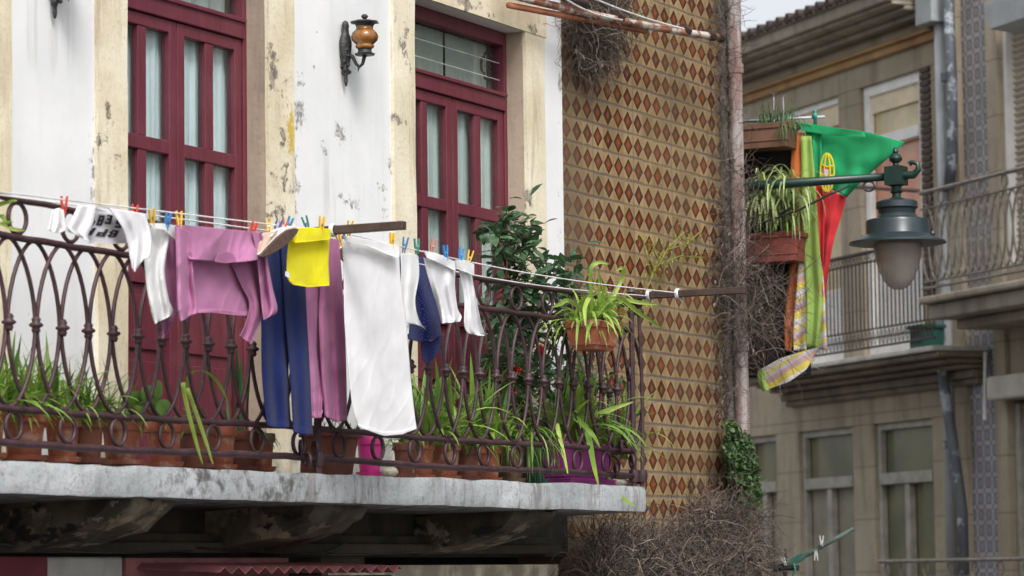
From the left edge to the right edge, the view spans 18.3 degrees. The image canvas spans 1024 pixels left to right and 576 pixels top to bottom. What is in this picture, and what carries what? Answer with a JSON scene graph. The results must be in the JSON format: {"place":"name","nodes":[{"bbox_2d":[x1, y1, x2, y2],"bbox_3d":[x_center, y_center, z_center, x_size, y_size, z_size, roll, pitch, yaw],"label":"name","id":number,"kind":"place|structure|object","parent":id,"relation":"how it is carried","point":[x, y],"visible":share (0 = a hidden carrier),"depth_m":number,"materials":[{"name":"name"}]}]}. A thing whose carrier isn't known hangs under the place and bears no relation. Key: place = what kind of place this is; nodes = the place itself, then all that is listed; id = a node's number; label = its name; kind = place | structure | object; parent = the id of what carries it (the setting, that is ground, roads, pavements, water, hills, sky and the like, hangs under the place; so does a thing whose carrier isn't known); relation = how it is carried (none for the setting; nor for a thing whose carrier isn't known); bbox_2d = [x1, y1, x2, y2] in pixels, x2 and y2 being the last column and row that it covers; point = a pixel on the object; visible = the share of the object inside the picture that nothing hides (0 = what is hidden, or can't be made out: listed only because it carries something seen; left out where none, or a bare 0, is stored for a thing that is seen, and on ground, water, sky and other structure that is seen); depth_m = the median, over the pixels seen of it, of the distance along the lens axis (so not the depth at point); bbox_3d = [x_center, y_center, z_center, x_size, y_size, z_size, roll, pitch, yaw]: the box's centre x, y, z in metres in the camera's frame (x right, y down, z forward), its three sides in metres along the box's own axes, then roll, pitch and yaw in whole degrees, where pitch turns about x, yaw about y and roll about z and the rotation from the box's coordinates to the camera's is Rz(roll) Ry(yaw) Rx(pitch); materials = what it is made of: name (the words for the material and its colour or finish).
{"place":"outdoors","nodes":[
{"label":"outdoors","id":0,"kind":"place"},
{"bbox_2d":[416,0,735,575],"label":"tiled house","id":1,"kind":"structure","parent":0,"point":[637,156],"depth_m":18.11,"materials":[{"name":"tile"}]},
{"bbox_2d":[543,0,649,108],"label":"dry vine","id":2,"kind":"object","parent":1,"relation":"attached to","point":[598,53],"visible":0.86,"depth_m":17.19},
{"bbox_2d":[506,0,725,42],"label":"rusty pole bundle","id":3,"kind":"object","parent":1,"relation":"attached to","point":[644,27],"visible":0.99,"depth_m":17.18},
{"bbox_2d":[566,0,622,20],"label":"wire","id":4,"kind":"object","parent":3,"relation":"attached to","point":[569,1],"visible":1,"depth_m":16.88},
{"bbox_2d":[596,0,684,28],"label":"wire","id":5,"kind":"object","parent":3,"relation":"attached to","point":[639,15],"visible":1,"depth_m":17.42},
{"bbox_2d":[551,510,788,575],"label":"dry vine","id":6,"kind":"object","parent":1,"relation":"attached to","point":[604,570],"visible":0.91,"depth_m":17.04,"materials":[{"name":"plant"}]},
{"bbox_2d":[634,223,713,307],"bbox_3d":[0.921,-0.102,18.075,0.105,0.559,1.110,-3,-6,27],"label":"climbing sprig","id":7,"kind":"object","parent":1,"relation":"attached to","point":[666,261],"visible":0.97,"depth_m":17.94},
{"bbox_2d":[557,454,801,575],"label":"dry vine","id":8,"kind":"object","parent":1,"relation":"attached to","point":[711,511],"visible":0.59,"depth_m":17.82,"materials":[{"name":"plant"}]},
{"bbox_2d":[699,0,760,466],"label":"dry vine","id":9,"kind":"object","parent":1,"relation":"attached to","point":[725,364],"visible":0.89,"depth_m":18.83,"materials":[{"name":"plant"}]},
{"bbox_2d":[726,0,750,521],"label":"drainpipe","id":10,"kind":"object","parent":1,"relation":"attached to","point":[735,129],"visible":0.59,"depth_m":18.99,"materials":[{"name":"metal"}]},
{"bbox_2d":[693,125,793,373],"bbox_3d":[1.425,-0.256,18.837,0.365,1.548,1.094,-3,-6,27],"label":"dry vine","id":11,"kind":"object","parent":10,"relation":"attached to","point":[744,236],"visible":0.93,"depth_m":18.81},
{"bbox_2d":[722,414,763,512],"bbox_3d":[1.347,1.043,18.740,0.234,0.583,0.886,-3,-6,27],"label":"ivy","id":12,"kind":"object","parent":1,"relation":"attached to","point":[736,447],"visible":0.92,"depth_m":18.61,"materials":[{"name":"green plant"}]},
{"bbox_2d":[697,197,832,402],"bbox_3d":[1.645,0.084,19.002,0.579,1.290,1.649,-3,-6,27],"label":"dry vine","id":13,"kind":"object","parent":1,"relation":"attached to","point":[773,314],"visible":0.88,"depth_m":18.89,"materials":[{"name":"plant"}]},
{"bbox_2d":[745,146,945,289],"bbox_3d":[1.912,-0.393,18.916,1.377,0.854,0.572,-3,-6,27],"label":"street lamp","id":14,"kind":"object","parent":1,"relation":"attached to","point":[897,237],"visible":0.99,"depth_m":18.64,"materials":[{"name":"metal"}]},
{"bbox_2d":[744,150,810,377],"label":"corner house","id":15,"kind":"structure","parent":0,"point":[781,157],"depth_m":19.43,"materials":[{"name":"plant"}]},
{"bbox_2d":[743,93,810,152],"bbox_3d":[1.589,-1.011,19.332,0.491,0.347,0.352,-3,-6,27],"label":"window box","id":16,"kind":"object","parent":15,"relation":"attached to","point":[779,134],"visible":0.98,"depth_m":19.27,"materials":[{"name":"brown plant"}]},
{"bbox_2d":[758,136,826,390],"bbox_3d":[1.688,-0.152,19.271,0.438,1.546,0.067,-3,-6,21],"label":"striped towel","id":17,"kind":"object","parent":16,"relation":"hanging from","point":[816,308],"visible":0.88,"depth_m":19.23,"materials":[{"name":"fabric"}]},
{"bbox_2d":[784,132,804,351],"bbox_3d":[1.719,-0.282,19.308,0.164,1.344,0.033,-3,-6,27],"label":"orange cloth","id":18,"kind":"object","parent":16,"relation":"hanging from","point":[796,160],"visible":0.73,"depth_m":19.30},
{"bbox_2d":[743,110,824,124],"bbox_3d":[1.659,-1.030,19.502,0.560,0.100,0.040,-3,-6,27],"label":"flag pole","id":19,"kind":"object","parent":15,"relation":"attached to","point":[815,116],"visible":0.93,"depth_m":19.41,"materials":[{"name":"metal"}]},
{"bbox_2d":[795,122,904,295],"bbox_3d":[2.047,-0.447,19.170,0.694,1.170,0.138,-3,-6,27],"label":"flag","id":20,"kind":"object","parent":19,"relation":"hanging from","point":[838,151],"visible":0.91,"depth_m":19.23,"materials":[{"name":"fabric"}]},
{"bbox_2d":[745,164,830,264],"bbox_3d":[1.638,-0.458,19.216,0.625,0.602,0.626,-3,-6,27],"label":"window box","id":21,"kind":"object","parent":15,"relation":"attached to","point":[784,195],"visible":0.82,"depth_m":19.17,"materials":[{"name":"green plant"}]},
{"bbox_2d":[769,527,854,575],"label":"green clothes pole","id":22,"kind":"object","parent":15,"relation":"attached to","point":[798,559],"visible":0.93,"depth_m":20.25,"materials":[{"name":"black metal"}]},
{"bbox_2d":[741,0,824,30],"label":"sky","id":23,"kind":"structure","parent":0,"point":[764,10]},
{"bbox_2d":[918,0,1023,575],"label":"blue tiled building","id":24,"kind":"structure","parent":0,"point":[989,39],"depth_m":30.82,"materials":[{"name":"stone"}]},
{"bbox_2d":[941,0,956,192],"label":"drainpipe","id":25,"kind":"object","parent":24,"relation":"attached to","point":[949,76],"visible":0.97,"depth_m":31.49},
{"bbox_2d":[878,557,1023,575],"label":"iron railing","id":26,"kind":"object","parent":24,"relation":"on","point":[949,560],"visible":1,"depth_m":30.04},
{"bbox_2d":[919,166,1023,290],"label":"iron railing","id":27,"kind":"object","parent":24,"relation":"on","point":[982,195],"visible":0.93,"depth_m":29.63,"materials":[{"name":"metal"}]},
{"bbox_2d":[855,185,919,192],"bbox_3d":[3.664,-0.983,31.412,0.044,0.260,1.500,1,-6,-21],"label":"rusty bar","id":28,"kind":"object","parent":27,"relation":"attached to","point":[889,189],"visible":0.65,"depth_m":31.32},
{"bbox_2d":[1014,403,1023,574],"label":"window frame","id":29,"kind":"structure","parent":24,"relation":"in","point":[1019,407],"depth_m":30.44,"materials":[{"name":"grey paint"}]},
{"label":"ground","id":30,"kind":"structure","parent":0,"visible":0},
{"bbox_2d":[0,0,645,575],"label":"white house","id":31,"kind":"structure","parent":30,"relation":"on","point":[250,110],"depth_m":14.18,"materials":[{"name":"paint"}]},
{"bbox_2d":[0,333,72,459],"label":"plant pot","id":32,"kind":"object","parent":31,"relation":"on","point":[10,389],"visible":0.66,"depth_m":11.46,"materials":[{"name":"ceramic"}]},
{"bbox_2d":[0,199,23,230],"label":"spiky plant","id":33,"kind":"object","parent":32,"relation":"in","point":[5,222],"visible":1,"depth_m":11.35,"materials":[{"name":"green plant"}]},
{"bbox_2d":[1,333,111,461],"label":"plant pot","id":34,"kind":"object","parent":31,"relation":"on","point":[33,431],"visible":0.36,"depth_m":11.66,"materials":[{"name":"ceramic"}]},
{"bbox_2d":[51,0,68,18],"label":"wall lantern","id":35,"kind":"object","parent":31,"relation":"attached to","point":[54,3],"depth_m":12.77,"materials":[{"name":"black metal"}]},
{"bbox_2d":[19,357,128,463],"bbox_3d":[-1.681,0.449,11.956,0.519,0.422,0.455,-3,-6,27],"label":"plant pot","id":36,"kind":"object","parent":31,"relation":"on","point":[60,456],"visible":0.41,"depth_m":11.88,"materials":[{"name":"ceramic"}]},
{"bbox_2d":[0,543,192,553],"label":"cable","id":37,"kind":"object","parent":31,"relation":"attached to","point":[104,551],"visible":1,"depth_m":12.73,"materials":[{"name":"black metal"}]},
{"bbox_2d":[59,349,149,464],"bbox_3d":[-1.615,0.449,12.063,0.474,0.440,0.510,0,-5,-5],"label":"plant pot","id":38,"kind":"object","parent":31,"relation":"on","point":[93,434],"visible":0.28,"depth_m":11.99,"materials":[{"name":"ceramic"}]},
{"bbox_2d":[91,359,166,465],"bbox_3d":[-1.518,0.470,12.238,0.329,0.426,0.366,4,-7,-41],"label":"plant pot","id":39,"kind":"object","parent":31,"relation":"on","point":[132,440],"visible":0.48,"depth_m":12.20,"materials":[{"name":"ceramic"}]},
{"bbox_2d":[121,380,183,466],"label":"plant pot","id":40,"kind":"object","parent":31,"relation":"on","point":[162,406],"visible":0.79,"depth_m":12.47,"materials":[{"name":"ceramic"}]},
{"bbox_2d":[127,0,248,465],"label":"french door","id":41,"kind":"structure","parent":31,"relation":"in","point":[187,59],"depth_m":13.86,"materials":[{"name":"red paint"}]},
{"bbox_2d":[175,370,227,468],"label":"plant pot","id":42,"kind":"object","parent":31,"relation":"on","point":[193,436],"visible":0.65,"depth_m":12.66,"materials":[{"name":"ceramic"}]},
{"bbox_2d":[201,399,239,469],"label":"plant pot","id":43,"kind":"object","parent":31,"relation":"on","point":[229,433],"visible":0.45,"depth_m":12.86,"materials":[{"name":"ceramic"}]},
{"bbox_2d":[231,343,280,470],"bbox_3d":[-1.069,0.480,13.079,0.262,0.548,0.156,-3,-6,27],"label":"plant pot","id":44,"kind":"object","parent":31,"relation":"on","point":[242,440],"visible":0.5,"depth_m":13.04,"materials":[{"name":"ceramic"}]},
{"bbox_2d":[255,433,275,471],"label":"plant pot","id":45,"kind":"object","parent":31,"relation":"on","point":[265,465],"visible":0.47,"depth_m":13.15,"materials":[{"name":"ceramic"}]},
{"bbox_2d":[137,562,401,575],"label":"corrugated awning","id":46,"kind":"object","parent":31,"relation":"attached to","point":[271,568],"visible":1,"depth_m":13.39,"materials":[{"name":"red metal"}]},
{"bbox_2d":[199,546,415,554],"bbox_3d":[-0.883,1.176,14.202,0.007,0.037,1.903,-3,-6,27],"label":"cable","id":47,"kind":"object","parent":31,"relation":"attached to","point":[306,553],"visible":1,"depth_m":14.11,"materials":[{"name":"black metal"}]},
{"bbox_2d":[0,193,647,485],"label":"balcony railing","id":48,"kind":"object","parent":31,"relation":"on","point":[317,459],"visible":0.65,"depth_m":13.12,"materials":[{"name":"red metal"}]},
{"bbox_2d":[314,221,405,234],"bbox_3d":[-0.705,-0.236,12.910,0.610,0.034,0.036,-3,-6,27],"label":"clothes bar","id":49,"kind":"object","parent":48,"relation":"attached to","point":[369,227],"visible":0.56,"depth_m":12.83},
{"bbox_2d":[538,260,663,356],"bbox_3d":[0.329,0.098,15.246,0.507,0.444,1.263,-3,-6,27],"label":"hanging planter","id":50,"kind":"object","parent":48,"relation":"hanging from","point":[591,325],"visible":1,"depth_m":15.28,"materials":[{"name":"ceramic"}]},
{"bbox_2d":[626,286,746,299],"bbox_3d":[0.876,0.027,15.988,0.650,0.034,0.036,-3,-6,27],"label":"clothes bar","id":51,"kind":"object","parent":48,"relation":"attached to","point":[705,292],"visible":0.76,"depth_m":15.95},
{"bbox_2d":[0,194,653,305],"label":"clothes line","id":52,"kind":"object","parent":51,"relation":"attached to","point":[646,295],"visible":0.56,"depth_m":12.72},
{"bbox_2d":[265,218,271,231],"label":"clothes peg","id":53,"kind":"object","parent":52,"relation":"attached to","point":[268,227],"visible":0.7,"depth_m":12.78,"materials":[{"name":"yellow plastic"}]},
{"bbox_2d":[261,232,312,433],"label":"blue trousers","id":54,"kind":"object","parent":52,"relation":"hanging from","point":[284,342],"visible":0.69,"depth_m":12.83,"materials":[{"name":"fabric"}]},
{"bbox_2d":[306,238,346,421],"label":"mauve trousers","id":55,"kind":"object","parent":52,"relation":"hanging from","point":[326,334],"visible":0.79,"depth_m":13.11,"materials":[{"name":"fabric"}]},
{"bbox_2d":[399,253,441,363],"bbox_3d":[-0.390,0.092,13.917,0.057,0.470,0.470,-3,-6,23],"label":"polka dot shirt","id":56,"kind":"object","parent":52,"relation":"hanging from","point":[427,310],"visible":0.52,"depth_m":13.93,"materials":[{"name":"blue fabric"}]},
{"bbox_2d":[0,191,682,303],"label":"clothes line","id":57,"kind":"object","parent":51,"relation":"attached to","point":[675,292],"visible":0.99,"depth_m":12.90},
{"bbox_2d":[60,196,67,214],"bbox_3d":[-1.583,-0.291,11.220,0.026,0.068,0.016,2,-1,-28],"label":"clothes peg","id":58,"kind":"object","parent":57,"relation":"attached to","point":[64,207],"visible":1,"depth_m":11.22,"materials":[{"name":"red plastic"}]},
{"bbox_2d":[47,205,151,271],"bbox_3d":[-1.488,-0.186,11.404,0.085,0.230,0.663,-3,-6,27],"label":"shirt","id":59,"kind":"object","parent":57,"relation":"hanging from","point":[100,224],"visible":1,"depth_m":11.51,"materials":[{"name":"white fabric"}]},
{"bbox_2d":[148,208,154,224],"bbox_3d":[-1.329,-0.260,11.723,0.026,0.068,0.016,-7,10,-37],"label":"clothes peg","id":60,"kind":"object","parent":57,"relation":"attached to","point":[152,218],"visible":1,"depth_m":11.72,"materials":[{"name":"yellow plastic"}]},
{"bbox_2d":[144,223,174,323],"bbox_3d":[-1.304,-0.051,11.790,0.051,0.376,0.215,-3,-6,23],"label":"long sleeved vest","id":61,"kind":"object","parent":60,"relation":"hanging from","point":[161,308],"visible":1,"depth_m":11.80,"materials":[{"name":"white fabric"}]},
{"bbox_2d":[164,212,171,230],"bbox_3d":[-1.283,-0.247,11.814,0.016,0.068,0.026,7,-4,45],"label":"clothes peg","id":62,"kind":"object","parent":57,"relation":"attached to","point":[166,221],"visible":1,"depth_m":11.81,"materials":[{"name":"blue plastic"}]},
{"bbox_2d":[175,211,181,227],"bbox_3d":[-1.246,-0.255,11.888,0.026,0.068,0.016,3,-12,-32],"label":"clothes peg","id":63,"kind":"object","parent":57,"relation":"attached to","point":[178,221],"visible":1,"depth_m":11.88,"materials":[{"name":"yellow plastic"}]},
{"bbox_2d":[162,225,277,344],"bbox_3d":[-1.107,-0.011,12.143,0.137,0.450,0.764,-3,-6,27],"label":"sweatshirt","id":64,"kind":"object","parent":57,"relation":"hanging from","point":[216,270],"visible":1,"depth_m":12.15,"materials":[{"name":"fabric"}]},
{"bbox_2d":[257,226,297,257],"bbox_3d":[-0.935,-0.180,12.436,0.073,0.151,0.318,-3,-6,27],"label":"shoe","id":65,"kind":"object","parent":57,"relation":"hanging from","point":[274,240],"visible":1,"depth_m":12.40,"materials":[{"name":"fabric"}]},
{"bbox_2d":[285,227,330,286],"bbox_3d":[-0.812,-0.127,12.712,0.048,0.246,0.370,-3,-6,27],"label":"yellow cloth","id":66,"kind":"object","parent":57,"relation":"hanging from","point":[308,257],"visible":0.99,"depth_m":12.73,"materials":[{"name":"fabric"}]},
{"bbox_2d":[319,216,325,232],"bbox_3d":[-0.766,-0.254,12.778,0.026,0.068,0.016,5,-3,-35],"label":"clothes peg","id":67,"kind":"object","parent":57,"relation":"attached to","point":[321,226],"visible":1,"depth_m":12.78,"materials":[{"name":"yellow plastic"}]},
{"bbox_2d":[342,235,416,435],"bbox_3d":[-0.550,0.209,13.183,0.047,0.805,0.669,-3,-6,27],"label":"white towel","id":68,"kind":"object","parent":57,"relation":"hanging from","point":[376,337],"visible":1,"depth_m":13.18,"materials":[{"name":"fabric"}]},
{"bbox_2d":[389,232,394,248],"bbox_3d":[-0.502,-0.198,13.297,0.016,0.068,0.026,-6,-9,42],"label":"clothes peg","id":69,"kind":"object","parent":57,"relation":"attached to","point":[391,238],"visible":1,"depth_m":13.29,"materials":[{"name":"yellow plastic"}]},
{"bbox_2d":[402,236,408,252],"bbox_3d":[-0.454,-0.183,13.459,0.026,0.068,0.016,9,0,-16],"label":"clothes peg","id":70,"kind":"object","parent":57,"relation":"attached to","point":[405,245],"visible":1,"depth_m":13.46,"materials":[{"name":"blue plastic"}]},
{"bbox_2d":[400,253,424,333],"bbox_3d":[-0.427,0.025,13.495,0.025,0.347,0.198,-3,-6,27],"label":"white cloth","id":71,"kind":"object","parent":57,"relation":"hanging from","point":[409,272],"visible":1,"depth_m":13.48,"materials":[{"name":"fabric"}]},
{"bbox_2d":[413,238,419,253],"bbox_3d":[-0.406,-0.177,13.554,0.026,0.068,0.016,2,-8,-30],"label":"clothes peg","id":72,"kind":"object","parent":57,"relation":"attached to","point":[417,246],"visible":1,"depth_m":13.55,"materials":[{"name":"teal plastic"}]},
{"bbox_2d":[423,250,461,322],"bbox_3d":[-0.303,0.004,13.726,0.046,0.301,0.380,-3,-6,25],"label":"white undershirt","id":73,"kind":"object","parent":57,"relation":"hanging from","point":[441,271],"visible":1,"depth_m":13.75,"materials":[{"name":"fabric"}]},
{"bbox_2d":[442,245,447,259],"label":"clothes peg","id":74,"kind":"object","parent":57,"relation":"attached to","point":[445,254],"visible":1,"depth_m":13.76,"materials":[{"name":"blue plastic"}]},
{"bbox_2d":[458,247,464,260],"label":"clothes peg","id":75,"kind":"object","parent":57,"relation":"attached to","point":[460,255],"visible":1,"depth_m":13.91,"materials":[{"name":"blue plastic"}]},
{"bbox_2d":[455,260,487,335],"bbox_3d":[-0.178,0.048,13.972,0.034,0.318,0.358,-3,-6,22],"label":"white cloth","id":76,"kind":"object","parent":57,"relation":"hanging from","point":[472,323],"visible":1,"depth_m":13.95,"materials":[{"name":"fabric"}]},
{"bbox_2d":[299,420,360,474],"bbox_3d":[-0.773,0.671,13.702,0.230,0.273,0.311,-3,-6,27],"label":"plant trough","id":77,"kind":"object","parent":31,"relation":"on","point":[336,468],"visible":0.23,"depth_m":13.62,"materials":[{"name":"ceramic"}]},
{"bbox_2d":[312,537,352,553],"bbox_3d":[-0.811,1.163,14.347,0.007,0.080,0.363,-3,-6,27],"label":"cable","id":78,"kind":"object","parent":31,"relation":"attached to","point":[349,539],"visible":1,"depth_m":14.35,"materials":[{"name":"black metal"}]},
{"bbox_2d":[339,14,378,85],"bbox_3d":[-0.714,-1.114,14.860,0.201,0.336,0.144,-3,-6,27],"label":"wall lantern","id":79,"kind":"object","parent":31,"relation":"attached to","point":[364,36],"depth_m":14.84,"materials":[{"name":"black metal"}]},
{"bbox_2d":[355,435,401,475],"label":"plant pot","id":80,"kind":"object","parent":31,"relation":"on","point":[363,444],"visible":0.45,"depth_m":13.98,"materials":[{"name":"plastic"}]},
{"bbox_2d":[381,467,398,476],"bbox_3d":[-0.535,0.806,13.919,0.071,0.042,0.105,-3,-6,27],"label":"stone","id":81,"kind":"object","parent":31,"relation":"on","point":[389,472],"visible":0.98,"depth_m":13.88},
{"bbox_2d":[383,430,435,477],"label":"plant pot","id":82,"kind":"object","parent":31,"relation":"on","point":[399,449],"visible":0.68,"depth_m":14.22,"materials":[{"name":"ceramic"}]},
{"bbox_2d":[354,357,513,476],"bbox_3d":[-0.354,0.593,14.510,0.661,0.609,0.662,-6,-7,43],"label":"plant pot","id":83,"kind":"object","parent":31,"relation":"on","point":[426,426],"visible":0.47,"depth_m":14.44,"materials":[{"name":"ceramic"}]},
{"bbox_2d":[385,365,519,478],"bbox_3d":[-0.322,0.597,14.696,0.792,0.589,0.674,1,-5,-17],"label":"plant pot","id":84,"kind":"object","parent":31,"relation":"on","point":[438,456],"visible":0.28,"depth_m":14.63,"materials":[{"name":"ceramic"}]},
{"bbox_2d":[415,4,509,476],"bbox_3d":[-0.318,-0.200,16.045,0.106,2.370,1.222,-3,-6,27],"label":"french door","id":85,"kind":"structure","parent":31,"relation":"in","point":[443,103],"depth_m":16.19,"materials":[{"name":"red paint"}]},
{"bbox_2d":[458,428,494,479],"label":"plant pot","id":86,"kind":"object","parent":31,"relation":"on","point":[465,458],"visible":0.57,"depth_m":14.76,"materials":[{"name":"ceramic"}]},
{"bbox_2d":[450,352,558,479],"bbox_3d":[-0.193,0.614,15.058,0.712,0.616,0.764,-2,-5,13],"label":"plant pot","id":87,"kind":"object","parent":31,"relation":"on","point":[493,461],"visible":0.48,"depth_m":14.99,"materials":[{"name":"ceramic"}]},
{"bbox_2d":[498,411,566,482],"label":"plant pot","id":88,"kind":"object","parent":31,"relation":"on","point":[505,461],"visible":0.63,"depth_m":15.15,"materials":[{"name":"brown plastic"}]},
{"bbox_2d":[467,184,605,430],"bbox_3d":[0.089,0.173,15.697,0.501,1.371,1.502,-3,-6,27],"label":"ficus","id":89,"kind":"object","parent":31,"relation":"on","point":[507,251],"visible":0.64,"depth_m":15.57,"materials":[{"name":"green plant"}]},
{"bbox_2d":[447,324,626,473],"bbox_3d":[0.143,0.611,16.066,0.574,0.922,1.788,-3,-6,27],"label":"dark bush","id":90,"kind":"object","parent":31,"relation":"on","point":[594,377],"visible":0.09,"depth_m":16.22,"materials":[{"name":"green plant"}]},
{"bbox_2d":[505,344,580,437],"bbox_3d":[0.121,0.565,15.698,0.341,0.569,0.935,-3,-6,27],"label":"camellia","id":91,"kind":"object","parent":31,"relation":"on","point":[518,369],"visible":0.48,"depth_m":15.61,"materials":[{"name":"green plant"}]},
{"bbox_2d":[524,428,571,482],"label":"plant pot","id":92,"kind":"object","parent":31,"relation":"on","point":[532,479],"visible":0.37,"depth_m":15.36,"materials":[{"name":"green plastic"}]},
{"bbox_2d":[542,354,652,506],"bbox_3d":[0.377,0.670,15.670,0.620,0.824,1.145,-1,-5,5],"label":"plant trough","id":93,"kind":"object","parent":31,"relation":"on","point":[592,458],"visible":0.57,"depth_m":15.66,"materials":[{"name":"purple plastic"}]},
{"bbox_2d":[553,377,683,475],"bbox_3d":[0.512,0.736,16.277,0.658,0.575,0.598,-6,-7,44],"label":"plant pot","id":94,"kind":"object","parent":31,"relation":"on","point":[615,440],"visible":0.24,"depth_m":16.28,"materials":[{"name":"ceramic"}]},
{"bbox_2d":[741,0,988,575],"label":"granite building","id":95,"kind":"structure","parent":30,"relation":"on","point":[855,439],"depth_m":33.47,"materials":[{"name":"stone"}]},
{"bbox_2d":[750,435,778,575],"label":"window","id":96,"kind":"structure","parent":95,"relation":"in","point":[766,451],"depth_m":35.75,"materials":[{"name":"grey paint"}]},
{"bbox_2d":[787,97,843,363],"bbox_3d":[3.338,-0.580,34.738,0.120,2.865,1.459,1,-6,-21],"label":"window","id":97,"kind":"structure","parent":95,"relation":"in","point":[829,108],"depth_m":34.44,"materials":[{"name":"white paint"}]},
{"bbox_2d":[802,427,855,575],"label":"window","id":98,"kind":"structure","parent":95,"relation":"in","point":[832,456],"depth_m":34.35,"materials":[{"name":"glass"}]},
{"bbox_2d":[814,246,936,356],"bbox_3d":[3.498,0.145,32.436,0.044,0.997,3.412,1,-6,-21],"label":"iron railing","id":99,"kind":"object","parent":95,"relation":"on","point":[858,264],"visible":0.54,"depth_m":32.14,"materials":[{"name":"metal"}]},
{"bbox_2d":[864,71,924,354],"bbox_3d":[4.010,-0.749,32.970,0.120,2.865,1.330,1,-6,-21],"label":"window","id":100,"kind":"structure","parent":95,"relation":"in","point":[895,103],"depth_m":33.07,"materials":[{"name":"white paint"}]},
{"bbox_2d":[877,419,935,575],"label":"window","id":101,"kind":"structure","parent":95,"relation":"in","point":[908,458],"depth_m":32.68,"materials":[{"name":"glass"}]},
{"bbox_2d":[907,322,945,348],"bbox_3d":[4.088,0.470,31.350,0.290,0.274,0.330,1,-6,-21],"label":"planter box","id":102,"kind":"object","parent":95,"relation":"on","point":[938,331],"visible":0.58,"depth_m":31.23,"materials":[{"name":"green plastic"}]},
{"bbox_2d":[915,0,956,575],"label":"drainpipe","id":103,"kind":"object","parent":95,"relation":"attached to","point":[928,13],"visible":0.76,"depth_m":31.73,"materials":[{"name":"metal"}]},
{"bbox_2d":[933,320,969,575],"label":"drainpipe","id":104,"kind":"object","parent":95,"relation":"attached to","point":[951,444],"visible":0.73,"depth_m":31.04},
{"bbox_2d":[983,352,986,419],"bbox_3d":[4.606,0.953,30.930,0.037,0.664,0.078,1,-6,-21],"label":"wall rod","id":105,"kind":"object","parent":95,"relation":"attached to","point":[984,385],"depth_m":30.92,"materials":[{"name":"white paint"}]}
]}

